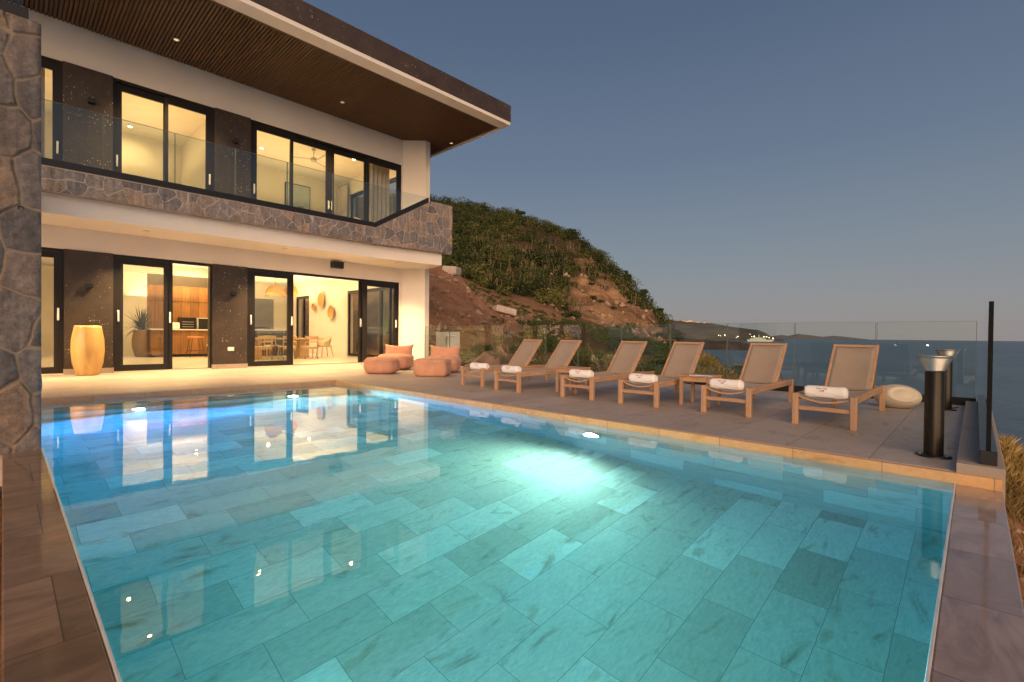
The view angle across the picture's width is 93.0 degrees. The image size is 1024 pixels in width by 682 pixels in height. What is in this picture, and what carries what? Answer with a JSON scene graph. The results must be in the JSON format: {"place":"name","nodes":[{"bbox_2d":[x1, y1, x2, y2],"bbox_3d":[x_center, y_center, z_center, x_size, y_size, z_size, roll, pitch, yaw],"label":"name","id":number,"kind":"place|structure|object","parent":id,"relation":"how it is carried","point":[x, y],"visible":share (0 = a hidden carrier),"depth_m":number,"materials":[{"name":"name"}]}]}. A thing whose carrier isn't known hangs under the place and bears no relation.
{"place":"outdoors","nodes":[
{"label":"outdoors","id":0,"kind":"place"},
{"bbox_2d":[0,455,1,485],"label":"terrace side","id":1,"kind":"structure","parent":0,"point":[0,470],"depth_m":4.05,"materials":[{"name":"wood"}]},
{"bbox_2d":[0,0,41,454],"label":"stone pillar","id":2,"kind":"structure","parent":1,"relation":"on","point":[20,237],"depth_m":4.09,"materials":[{"name":"grey stone"}]},
{"bbox_2d":[173,322,179,328],"bbox_3d":[-12.698,-0.576,18.262,0.200,0.240,0.320,1,1,44],"label":"toaster","id":3,"kind":"object","parent":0,"point":[176,325],"visible":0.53,"depth_m":18.23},
{"bbox_2d":[255,326,270,329],"bbox_3d":[-10.998,-0.015,20.441,0.970,1.200,1.300,1,1,44],"label":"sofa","id":4,"kind":"object","parent":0,"point":[261,327],"visible":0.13,"depth_m":20.32,"materials":[{"name":"grey fabric"}]},
{"bbox_2d":[41,363,964,471],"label":"terrace","id":5,"kind":"structure","parent":0,"point":[889,434],"depth_m":6.89,"materials":[{"name":"ceramic"}]},
{"bbox_2d":[70,325,104,375],"bbox_3d":[-9.170,0.203,10.503,0.570,1.075,0.570,1,1,44],"label":"glazed pot","id":6,"kind":"object","parent":5,"relation":"on","point":[87,348],"visible":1,"depth_m":10.31,"materials":[{"name":"yellow ceramic"}]},
{"bbox_2d":[361,357,399,373],"bbox_3d":[-3.173,0.589,11.871,0.816,0.397,0.716,1,1,4],"label":"pouf","id":7,"kind":"object","parent":5,"relation":"on","point":[381,365],"visible":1,"depth_m":11.56,"materials":[{"name":"fabric"}]},
{"bbox_2d":[378,344,413,369],"bbox_3d":[-3.185,0.429,13.364,0.897,0.685,0.896,1,1,4],"label":"beanbag chair","id":8,"kind":"object","parent":5,"relation":"on","point":[404,355],"visible":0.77,"depth_m":13.38,"materials":[{"name":"fabric"}]},
{"bbox_2d":[411,358,451,376],"bbox_3d":[-1.850,0.607,11.303,0.817,0.402,0.720,1,1,4],"label":"pouf","id":9,"kind":"object","parent":5,"relation":"on","point":[432,367],"visible":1,"depth_m":10.97,"materials":[{"name":"fabric"}]},
{"bbox_2d":[426,345,461,371],"bbox_3d":[-1.774,0.452,12.536,0.913,0.685,0.912,1,1,4],"label":"beanbag chair","id":10,"kind":"object","parent":5,"relation":"on","point":[452,354],"visible":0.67,"depth_m":12.64,"materials":[{"name":"fabric"}]},
{"bbox_2d":[461,339,549,386],"bbox_3d":[-0.084,0.401,9.817,0.600,0.882,1.990,1,1,42],"label":"sun lounger","id":11,"kind":"object","parent":5,"relation":"on","point":[522,357],"visible":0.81,"depth_m":10.07,"materials":[{"name":"brown wood"}]},
{"bbox_2d":[470,363,489,369],"bbox_3d":[-0.609,0.471,9.110,0.406,0.125,0.138,1,1,36],"label":"rolled towel","id":12,"kind":"object","parent":11,"relation":"on","point":[478,366],"visible":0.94,"depth_m":9.04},
{"bbox_2d":[494,340,586,392],"bbox_3d":[0.604,0.417,8.981,0.600,0.882,1.990,1,1,45],"label":"sun lounger","id":13,"kind":"object","parent":5,"relation":"on","point":[564,352],"visible":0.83,"depth_m":9.19,"materials":[{"name":"brown wood"}]},
{"bbox_2d":[501,365,521,372],"bbox_3d":[-0.011,0.485,8.374,0.138,0.125,0.406,0,1,-45],"label":"rolled towel","id":14,"kind":"object","parent":13,"relation":"on","point":[509,369],"visible":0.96,"depth_m":8.30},
{"bbox_2d":[555,366,590,393],"bbox_3d":[1.042,0.658,8.294,0.440,0.425,0.440,1,1,44],"label":"side table","id":15,"kind":"object","parent":5,"relation":"on","point":[565,369],"visible":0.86,"depth_m":8.24,"materials":[{"name":"brown wood"}]},
{"bbox_2d":[560,341,654,400],"bbox_3d":[1.653,0.438,8.132,0.600,0.882,1.990,1,1,43],"label":"sun lounger","id":16,"kind":"object","parent":5,"relation":"on","point":[625,360],"visible":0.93,"depth_m":8.37,"materials":[{"name":"brown wood"}]},
{"bbox_2d":[569,369,593,377],"bbox_3d":[1.076,0.505,7.544,0.406,0.125,0.138,1,1,41],"label":"rolled towel","id":17,"kind":"object","parent":16,"relation":"on","point":[578,373],"visible":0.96,"depth_m":7.48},
{"bbox_2d":[618,341,704,407],"bbox_3d":[2.401,0.453,7.460,0.600,0.882,1.990,1,1,42],"label":"sun lounger","id":18,"kind":"object","parent":5,"relation":"on","point":[683,357],"visible":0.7,"depth_m":7.73,"materials":[{"name":"brown wood"}]},
{"bbox_2d":[629,373,657,383],"bbox_3d":[1.837,0.521,6.805,0.406,0.125,0.138,1,1,42],"label":"rolled towel","id":19,"kind":"object","parent":18,"relation":"on","point":[643,378],"visible":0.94,"depth_m":6.75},
{"bbox_2d":[679,373,721,407],"bbox_3d":[2.660,0.690,6.861,0.440,0.425,0.440,1,1,44],"label":"side table","id":20,"kind":"object","parent":5,"relation":"on","point":[693,379],"visible":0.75,"depth_m":6.83,"materials":[{"name":"brown wood"}]},
{"bbox_2d":[689,374,713,375],"bbox_3d":[2.650,0.473,6.787,0.304,0.010,0.224,1,1,29],"label":"magazine","id":21,"kind":"object","parent":20,"relation":"on","point":[702,374],"visible":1,"depth_m":6.78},
{"bbox_2d":[425,321,976,404],"bbox_3d":[1.922,0.226,11.641,13.320,1.232,0.120,1,1,44],"label":"glass fence","id":22,"kind":"object","parent":5,"relation":"on","point":[957,400],"visible":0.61,"depth_m":8.71,"materials":[{"name":"clear glass"}]},
{"bbox_2d":[701,343,793,417],"bbox_3d":[3.309,0.470,6.718,0.600,0.882,1.990,1,1,43],"label":"sun lounger","id":23,"kind":"object","parent":5,"relation":"on","point":[763,362],"visible":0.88,"depth_m":6.99,"materials":[{"name":"brown wood"}]},
{"bbox_2d":[709,378,743,389],"bbox_3d":[2.688,0.538,6.090,0.138,0.125,0.406,0,1,-43],"label":"rolled towel","id":24,"kind":"object","parent":23,"relation":"on","point":[719,383],"visible":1,"depth_m":6.03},
{"bbox_2d":[792,344,885,430],"bbox_3d":[4.043,0.486,5.935,0.600,0.882,1.990,1,1,44],"label":"sun lounger","id":25,"kind":"object","parent":5,"relation":"on","point":[852,369],"visible":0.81,"depth_m":6.21,"materials":[{"name":"brown wood"}]},
{"bbox_2d":[804,385,847,398],"bbox_3d":[3.421,0.554,5.294,0.406,0.125,0.138,1,1,44],"label":"rolled towel","id":26,"kind":"object","parent":25,"relation":"on","point":[826,392],"visible":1,"depth_m":5.24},
{"bbox_2d":[873,384,958,408],"bbox_3d":[5.657,0.778,6.710,1.097,0.336,0.466,1,1,15],"label":"egg stool","id":27,"kind":"object","parent":5,"relation":"on","point":[900,396],"visible":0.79,"depth_m":6.63,"materials":[{"name":"beige plastic"}]},
{"bbox_2d":[915,355,954,459],"bbox_3d":[3.455,0.531,3.974,0.248,0.824,0.248,1,1,44],"label":"bollard light","id":28,"kind":"object","parent":5,"relation":"on","point":[935,367],"visible":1,"depth_m":3.92,"materials":[{"name":"black metal"}]},
{"bbox_2d":[935,349,958,410],"bbox_3d":[5.921,0.527,6.625,0.248,0.824,0.248,1,1,44],"label":"bollard light","id":29,"kind":"object","parent":5,"relation":"on","point":[948,381],"visible":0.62,"depth_m":6.57,"materials":[{"name":"black metal"}]},
{"bbox_2d":[0,197,1023,681],"bbox_3d":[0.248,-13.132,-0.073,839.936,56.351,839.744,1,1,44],"label":"hillside ground","id":30,"kind":"structure","parent":0,"point":[458,295],"depth_m":35.31,"materials":[{"name":"soil"}]},
{"bbox_2d":[4,0,510,374],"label":"villa","id":31,"kind":"object","parent":30,"relation":"on","point":[187,182],"visible":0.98,"depth_m":12.73,"materials":[{"name":"white paint"}]},
{"bbox_2d":[41,67,44,156],"bbox_3d":[-10.531,-4.611,10.594,0.090,3.432,0.560,1,1,44],"label":"curtain","id":32,"kind":"object","parent":31,"relation":"hanging from","point":[42,112],"visible":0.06,"depth_m":10.76,"materials":[{"name":"fabric"}]},
{"bbox_2d":[41,59,59,159],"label":"door leaf","id":33,"kind":"structure","parent":31,"relation":"in","point":[55,67],"depth_m":10.46,"materials":[{"name":"metal"}]},
{"bbox_2d":[41,250,60,373],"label":"door leaf","id":34,"kind":"structure","parent":31,"relation":"in","point":[51,254],"depth_m":10.52,"materials":[{"name":"metal"}]},
{"bbox_2d":[85,283,93,287],"bbox_3d":[-9.392,-1.235,10.796,0.130,0.100,0.130,1,1,44],"label":"wall lamp","id":35,"kind":"object","parent":31,"relation":"attached to","point":[89,285],"visible":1,"depth_m":10.76,"materials":[{"name":"black metal"}]},
{"bbox_2d":[87,97,95,104],"bbox_3d":[-9.329,-5.325,10.773,0.130,0.100,0.130,1,1,44],"label":"wall lamp","id":36,"kind":"object","parent":31,"relation":"attached to","point":[90,100],"visible":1,"depth_m":10.74,"materials":[{"name":"black metal"}]},
{"bbox_2d":[115,82,164,180],"bbox_3d":[-8.845,-4.449,11.597,0.100,3.100,1.020,1,1,44],"label":"door leaf","id":37,"kind":"structure","parent":31,"relation":"in","point":[119,88],"depth_m":11.31,"materials":[{"name":"metal"}]},
{"bbox_2d":[123,306,157,356],"bbox_3d":[-13.607,-0.406,17.852,2.313,1.981,2.143,1,1,44],"label":"potted plant","id":38,"kind":"object","parent":31,"relation":"on","point":[140,342],"visible":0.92,"depth_m":17.70,"materials":[{"name":"beige plant"}]},
{"bbox_2d":[115,257,167,370],"bbox_3d":[-8.830,-0.623,11.601,0.100,2.650,1.020,1,1,44],"label":"door leaf","id":39,"kind":"structure","parent":31,"relation":"in","point":[118,367],"depth_m":11.58,"materials":[{"name":"metal"}]},
{"bbox_2d":[121,263,172,368],"bbox_3d":[-8.815,-0.624,11.711,0.100,2.650,1.060,1,1,44],"label":"door leaf","id":40,"kind":"structure","parent":31,"relation":"in","point":[170,265],"depth_m":12.04,"materials":[{"name":"metal"}]},
{"bbox_2d":[146,329,207,356],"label":"kitchen island","id":41,"kind":"structure","parent":31,"relation":"on","point":[180,341],"depth_m":18.23,"materials":[{"name":"brown wood"}]},
{"bbox_2d":[147,284,207,328],"bbox_3d":[-14.058,-0.873,20.526,0.900,2.850,2.300,1,1,44],"label":"kitchen cabinet","id":42,"kind":"object","parent":31,"relation":"on","point":[190,302],"visible":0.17,"depth_m":20.39,"materials":[{"name":"brown wood"}]},
{"bbox_2d":[177,317,195,328],"bbox_3d":[-13.638,-0.724,20.375,0.420,0.520,0.580,1,1,44],"label":"wall oven","id":43,"kind":"object","parent":42,"relation":"on","point":[187,323],"depth_m":20.23,"materials":[{"name":"black metal"}]},
{"bbox_2d":[196,318,207,328],"bbox_3d":[-13.213,-0.724,20.826,0.412,0.520,0.560,1,1,44],"label":"microwave","id":44,"kind":"object","parent":42,"relation":"on","point":[201,323],"visible":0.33,"depth_m":20.60,"materials":[{"name":"silver metal"}]},
{"bbox_2d":[164,96,211,189],"bbox_3d":[-8.132,-4.449,12.251,0.100,3.100,1.030,1,1,44],"label":"door leaf","id":45,"kind":"structure","parent":31,"relation":"in","point":[168,101],"depth_m":12.50,"materials":[{"name":"metal"}]},
{"bbox_2d":[186,337,204,357],"bbox_3d":[-11.783,0.221,18.081,0.457,0.766,0.498,1,1,38],"label":"bar stool","id":46,"kind":"object","parent":31,"relation":"on","point":[191,345],"visible":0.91,"depth_m":18.05,"materials":[{"name":"brown wood"}]},
{"bbox_2d":[232,138,238,143],"bbox_3d":[-7.328,-5.307,12.872,0.130,0.100,0.130,1,1,44],"label":"wall lamp","id":47,"kind":"object","parent":31,"relation":"attached to","point":[235,140],"visible":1,"depth_m":12.84,"materials":[{"name":"black metal"}]},
{"bbox_2d":[255,336,272,359],"bbox_3d":[-8.620,0.234,16.819,0.497,0.833,0.500,1,1,44],"label":"dining chair","id":48,"kind":"object","parent":31,"relation":"on","point":[261,348],"visible":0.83,"depth_m":16.68,"materials":[{"name":"brown wood"}]},
{"bbox_2d":[255,298,273,329],"bbox_3d":[-12.121,-0.760,23.744,0.057,2.590,0.870,1,1,44],"label":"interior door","id":49,"kind":"structure","parent":31,"relation":"in","point":[264,308],"depth_m":23.73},
{"bbox_2d":[248,270,289,365],"bbox_3d":[-6.832,-0.625,13.696,0.100,2.650,1.130,1,1,44],"label":"door leaf","id":50,"kind":"structure","parent":31,"relation":"in","point":[251,273],"depth_m":13.56,"materials":[{"name":"metal"}]},
{"bbox_2d":[255,329,286,355],"bbox_3d":[-10.087,0.067,19.710,0.460,1.070,1.740,1,1,44],"label":"console counter","id":51,"kind":"object","parent":31,"relation":"on","point":[276,333],"visible":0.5,"depth_m":19.83,"materials":[{"name":"grey stone"}]},
{"bbox_2d":[264,336,281,356],"bbox_3d":[-9.259,0.206,18.782,0.497,0.833,0.500,1,1,38],"label":"dining chair","id":52,"kind":"object","parent":31,"relation":"on","point":[274,346],"visible":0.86,"depth_m":18.79,"materials":[{"name":"brown wood"}]},
{"bbox_2d":[252,123,293,205],"bbox_3d":[-6.744,-4.450,13.705,0.100,3.100,1.130,1,1,44],"label":"door leaf","id":53,"kind":"structure","parent":31,"relation":"in","point":[255,127],"depth_m":13.50,"materials":[{"name":"metal"}]},
{"bbox_2d":[253,275,293,364],"bbox_3d":[-6.800,-0.626,13.824,0.100,2.650,1.140,1,1,44],"label":"door leaf","id":54,"kind":"structure","parent":31,"relation":"in","point":[291,276],"depth_m":14.18,"materials":[{"name":"metal"}]},
{"bbox_2d":[265,285,285,296],"bbox_3d":[-8.714,-2.091,17.915,0.528,0.930,0.891,1,1,15],"label":"pendant lamp","id":55,"kind":"object","parent":31,"relation":"hanging from","point":[271,290],"visible":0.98,"depth_m":17.76,"materials":[{"name":"wicker"}]},
{"bbox_2d":[277,336,296,359],"bbox_3d":[-8.061,0.233,17.406,0.497,0.833,0.500,1,1,41],"label":"dining chair","id":56,"kind":"object","parent":31,"relation":"on","point":[294,347],"visible":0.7,"depth_m":17.36,"materials":[{"name":"brown wood"}]},
{"bbox_2d":[255,338,323,358],"bbox_3d":[-8.654,0.260,18.102,1.000,0.750,2.950,1,1,44],"label":"dining table","id":57,"kind":"object","parent":31,"relation":"on","point":[300,342],"visible":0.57,"depth_m":18.38,"materials":[{"name":"brown wood"}]},
{"bbox_2d":[284,286,297,296],"bbox_3d":[-8.519,-2.178,18.697,0.528,0.930,0.891,0,1,-31],"label":"pendant lamp","id":58,"kind":"object","parent":31,"relation":"hanging from","point":[295,292],"visible":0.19,"depth_m":18.52,"materials":[{"name":"wicker"}]},
{"bbox_2d":[285,182,309,209],"bbox_3d":[-8.646,-5.304,19.602,0.063,2.000,1.000,1,1,44],"label":"wall picture","id":59,"kind":"object","parent":31,"relation":"attached to","point":[301,196],"depth_m":19.62,"materials":[{"name":"paper"}]},
{"bbox_2d":[296,296,308,337],"bbox_3d":[-10.072,-0.811,23.510,1.550,2.700,0.080,1,1,44],"label":"side door","id":60,"kind":"structure","parent":31,"relation":"in","point":[302,297],"depth_m":23.61,"materials":[{"name":"glass"}]},
{"bbox_2d":[293,148,324,166],"bbox_3d":[-6.793,-6.434,16.725,1.274,0.460,1.404,1,1,44],"label":"ceiling fan","id":61,"kind":"object","parent":31,"relation":"hanging from","point":[313,159],"visible":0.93,"depth_m":16.76,"materials":[{"name":"metal"}]},
{"bbox_2d":[289,136,329,213],"bbox_3d":[-6.032,-4.452,14.546,0.100,3.100,1.210,1,1,44],"label":"door leaf","id":62,"kind":"structure","parent":31,"relation":"in","point":[325,148],"depth_m":14.90,"materials":[{"name":"metal"}]},
{"bbox_2d":[301,336,318,358],"bbox_3d":[-7.503,0.233,17.991,0.500,0.833,0.497,0,1,-43],"label":"dining chair","id":63,"kind":"object","parent":31,"relation":"on","point":[311,347],"visible":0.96,"depth_m":17.87,"materials":[{"name":"brown wood"}]},
{"bbox_2d":[317,293,323,307],"bbox_3d":[-8.569,-1.847,21.840,0.749,0.741,0.100,1,1,44],"label":"wall basket","id":64,"kind":"object","parent":31,"relation":"attached to","point":[320,299],"depth_m":21.92,"materials":[{"name":"wicker"}]},
{"bbox_2d":[316,336,333,356],"bbox_3d":[-7.463,0.215,19.349,0.712,0.843,0.580,1,1,44],"label":"woven armchair","id":65,"kind":"object","parent":31,"relation":"on","point":[325,342],"visible":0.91,"depth_m":19.34,"materials":[{"name":"wicker"}]},
{"bbox_2d":[327,305,333,318],"bbox_3d":[-7.887,-1.263,21.190,0.655,0.649,0.100,1,1,44],"label":"wall basket","id":66,"kind":"object","parent":31,"relation":"attached to","point":[330,311],"depth_m":21.27,"materials":[{"name":"wicker"}]},
{"bbox_2d":[330,261,343,268],"bbox_3d":[-5.373,-2.329,14.921,0.280,0.200,0.394,1,1,44],"label":"wall speaker","id":67,"kind":"object","parent":31,"relation":"attached to","point":[337,264],"depth_m":14.80,"materials":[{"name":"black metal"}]},
{"bbox_2d":[338,183,347,216],"bbox_3d":[-7.081,-4.731,20.294,0.810,3.532,0.090,1,1,44],"label":"door","id":68,"kind":"structure","parent":31,"relation":"hanging from","point":[342,200],"depth_m":20.26,"materials":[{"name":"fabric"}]},
{"bbox_2d":[330,147,365,220],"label":"door leaf","id":69,"kind":"structure","parent":31,"relation":"in","point":[333,151],"depth_m":15.33,"materials":[{"name":"metal"}]},
{"bbox_2d":[348,287,392,356],"bbox_3d":[-5.496,-0.716,19.145,3.800,2.700,0.080,1,1,44],"label":"door frame","id":70,"kind":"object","parent":31,"relation":"in","point":[380,289],"depth_m":18.72,"materials":[{"name":"metal"}]},
{"bbox_2d":[350,178,395,217],"bbox_3d":[-5.403,-4.489,19.052,3.650,3.150,0.080,1,1,44],"label":"side door","id":71,"kind":"structure","parent":31,"relation":"in","point":[393,180],"depth_m":20.06,"materials":[{"name":"metal"}]},
{"bbox_2d":[358,281,391,361],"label":"door leaf","id":72,"kind":"structure","parent":31,"relation":"in","point":[359,282],"depth_m":15.80,"materials":[{"name":"metal"}]},
{"bbox_2d":[369,163,388,221],"bbox_3d":[-4.595,-4.668,16.816,0.090,3.532,0.810,1,1,44],"label":"curtain","id":73,"kind":"object","parent":31,"relation":"hanging from","point":[379,178],"visible":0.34,"depth_m":16.81,"materials":[{"name":"fabric"}]},
{"bbox_2d":[361,281,396,361],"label":"door leaf","id":74,"kind":"structure","parent":31,"relation":"in","point":[364,284],"depth_m":15.88,"materials":[{"name":"metal"}]},
{"bbox_2d":[366,157,399,220],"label":"door leaf","id":75,"kind":"structure","parent":31,"relation":"in","point":[368,160],"depth_m":16.18,"materials":[{"name":"metal"}]},
{"bbox_2d":[377,295,392,350],"bbox_3d":[-5.161,-0.587,20.058,0.774,2.630,0.779,0,1,-18],"label":"curtain","id":76,"kind":"object","parent":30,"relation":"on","point":[385,330],"visible":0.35,"depth_m":19.87,"materials":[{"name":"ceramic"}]},
{"bbox_2d":[436,332,459,353],"bbox_3d":[-2.381,0.364,18.458,1.128,1.420,0.575,1,1,44],"label":"utility cabinet","id":77,"kind":"object","parent":30,"relation":"on","point":[442,339],"visible":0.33,"depth_m":18.34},
{"bbox_2d":[442,266,460,275],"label":"stone block","id":78,"kind":"structure","parent":30,"relation":"on","point":[454,270],"depth_m":29.14,"materials":[{"name":"stone"}]},
{"bbox_2d":[452,330,483,335],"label":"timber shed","id":79,"kind":"structure","parent":30,"relation":"on","point":[473,332],"depth_m":22.46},
{"bbox_2d":[459,348,483,362],"bbox_3d":[-1.695,0.674,17.508,1.170,0.891,1.669,1,1,44],"label":"shrub","id":80,"kind":"object","parent":30,"relation":"on","point":[467,356],"visible":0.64,"depth_m":17.32,"materials":[{"name":"green plant"}]},
{"bbox_2d":[470,343,495,351],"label":"shrub","id":81,"kind":"object","parent":30,"relation":"on","point":[482,347],"visible":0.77,"depth_m":19.22,"materials":[{"name":"green plant"}]},
{"bbox_2d":[463,351,507,366],"bbox_3d":[-0.537,1.020,14.220,1.523,1.477,1.799,1,1,30],"label":"boulder","id":82,"kind":"object","parent":30,"relation":"on","point":[492,357],"visible":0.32,"depth_m":13.95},
{"bbox_2d":[492,305,516,316],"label":"stone block","id":83,"kind":"structure","parent":30,"relation":"on","point":[512,312],"depth_m":31.05,"materials":[{"name":"stone"}]},
{"bbox_2d":[504,353,513,362],"bbox_3d":[-0.074,1.011,14.584,1.195,1.280,1.267,1,1,6],"label":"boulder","id":84,"kind":"object","parent":30,"relation":"on","point":[511,355],"visible":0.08,"depth_m":14.40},
{"bbox_2d":[1,380,1023,681],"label":"swimming pool","id":85,"kind":"structure","parent":30,"relation":"in","point":[49,632],"depth_m":2.08,"materials":[{"name":"tile"}]},
{"bbox_2d":[40,384,956,681],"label":"pool water","id":86,"kind":"structure","parent":85,"relation":"in","point":[332,532],"depth_m":2.35,"materials":[{"name":"liquid"}]},
{"bbox_2d":[509,345,518,353],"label":"shrub","id":87,"kind":"object","parent":30,"relation":"on","point":[513,349],"visible":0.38,"depth_m":20.11,"materials":[{"name":"green plant"}]},
{"bbox_2d":[515,209,525,215],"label":"hill tree","id":88,"kind":"object","parent":30,"relation":"on","point":[517,211],"visible":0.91,"depth_m":140.08,"materials":[{"name":"green plant"}]},
{"bbox_2d":[513,335,559,355],"bbox_3d":[1.491,0.281,21.864,2.544,1.184,2.337,0,1,-29],"label":"shrub","id":89,"kind":"object","parent":30,"relation":"on","point":[551,342],"visible":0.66,"depth_m":21.68,"materials":[{"name":"green plant"}]},
{"bbox_2d":[389,192,686,345],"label":"hillside scrub","id":90,"kind":"object","parent":30,"relation":"on","point":[483,219],"visible":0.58,"depth_m":84.03,"materials":[{"name":"green plant"}]},
{"bbox_2d":[465,228,658,336],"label":"hillside cacti","id":91,"kind":"object","parent":30,"relation":"on","point":[640,325],"visible":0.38,"depth_m":74.67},
{"bbox_2d":[568,350,604,367],"bbox_3d":[2.574,0.813,17.094,2.152,1.060,1.560,1,1,44],"label":"shrub","id":92,"kind":"object","parent":30,"relation":"on","point":[585,360],"visible":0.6,"depth_m":16.85,"materials":[{"name":"green plant"}]},
{"bbox_2d":[592,253,605,266],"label":"hill tree","id":93,"kind":"object","parent":30,"relation":"on","point":[599,258],"visible":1,"depth_m":93.61,"materials":[{"name":"green plant"}]},
{"bbox_2d":[587,343,615,371],"bbox_3d":[2.662,0.792,13.344,1.222,1.475,0.125,1,1,12],"label":"columnar cactus","id":94,"kind":"object","parent":30,"relation":"on","point":[597,364],"visible":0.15,"depth_m":13.36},
{"bbox_2d":[465,281,738,376],"bbox_3d":[4.084,-1.516,34.900,27.932,10.544,34.865,1,1,11],"label":"ground scrub","id":95,"kind":"object","parent":30,"relation":"on","point":[625,335],"visible":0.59,"depth_m":39.63,"materials":[{"name":"green plant"}]},
{"bbox_2d":[490,317,739,379],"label":"green grass","id":96,"kind":"structure","parent":30,"relation":"on","point":[608,354],"depth_m":22.20,"materials":[{"name":"plant"}]},
{"bbox_2d":[623,274,630,280],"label":"hill tree","id":97,"kind":"object","parent":30,"relation":"on","point":[629,275],"visible":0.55,"depth_m":111.48,"materials":[{"name":"green plant"}]},
{"bbox_2d":[635,360,661,374],"bbox_3d":[4.202,1.063,16.023,1.493,0.887,1.282,1,1,44],"label":"shrub","id":98,"kind":"object","parent":30,"relation":"on","point":[646,368],"visible":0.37,"depth_m":15.79,"materials":[{"name":"green plant"}]},
{"bbox_2d":[644,354,667,367],"bbox_3d":[6.696,1.084,21.916,1.462,1.000,2.017,1,1,7],"label":"shrub","id":99,"kind":"object","parent":30,"relation":"on","point":[660,362],"visible":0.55,"depth_m":21.85,"materials":[{"name":"green plant"}]},
{"bbox_2d":[694,352,739,379],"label":"golden grass","id":100,"kind":"structure","parent":30,"relation":"on","point":[722,372],"depth_m":16.28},
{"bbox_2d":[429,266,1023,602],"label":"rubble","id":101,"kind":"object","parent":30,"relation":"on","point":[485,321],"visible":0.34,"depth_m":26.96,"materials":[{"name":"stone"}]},
{"bbox_2d":[722,363,743,375],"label":"shrub","id":102,"kind":"object","parent":30,"relation":"on","point":[737,371],"visible":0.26,"depth_m":23.04,"materials":[{"name":"green plant"}]},
{"bbox_2d":[956,400,1005,500],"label":"curb","id":103,"kind":"structure","parent":30,"relation":"on","point":[967,461],"depth_m":3.83,"materials":[{"name":"concrete"}]},
{"bbox_2d":[977,301,997,465],"bbox_3d":[5.052,0.295,5.187,0.090,1.159,4.880,1,1,44],"label":"glass fence","id":104,"kind":"object","parent":103,"relation":"on","point":[988,453],"visible":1,"depth_m":3.46,"materials":[{"name":"glass"}]},
{"bbox_2d":[998,433,1023,576],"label":"dry grass","id":105,"kind":"structure","parent":30,"relation":"on","point":[1013,455],"depth_m":4.52,"materials":[{"name":"plant"}]},
{"bbox_2d":[302,0,1023,340],"label":"sky","id":106,"kind":"structure","parent":0,"point":[767,166],"materials":[{"name":"blue"}]},
{"bbox_2d":[702,339,1023,449],"bbox_3d":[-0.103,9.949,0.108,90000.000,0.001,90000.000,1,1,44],"label":"sea","id":107,"kind":"structure","parent":0,"point":[899,363],"depth_m":183.78,"materials":[{"name":"liquid"}]},
{"bbox_2d":[684,338,749,349],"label":"shore hills","id":108,"kind":"structure","parent":107,"relation":"on","point":[718,345],"depth_m":426.86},
{"bbox_2d":[669,320,783,341],"bbox_3d":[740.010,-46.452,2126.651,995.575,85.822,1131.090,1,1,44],"label":"headland hills","id":109,"kind":"structure","parent":107,"relation":"on","point":[703,331],"depth_m":1721.29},
{"bbox_2d":[747,337,772,341],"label":"yacht","id":110,"kind":"object","parent":107,"relation":"on","point":[757,339],"visible":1,"depth_m":1423.19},
{"bbox_2d":[771,334,868,339],"bbox_3d":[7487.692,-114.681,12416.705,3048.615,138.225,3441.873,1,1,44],"label":"islands","id":111,"kind":"object","parent":107,"relation":"on","point":[800,336],"visible":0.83,"depth_m":11371.26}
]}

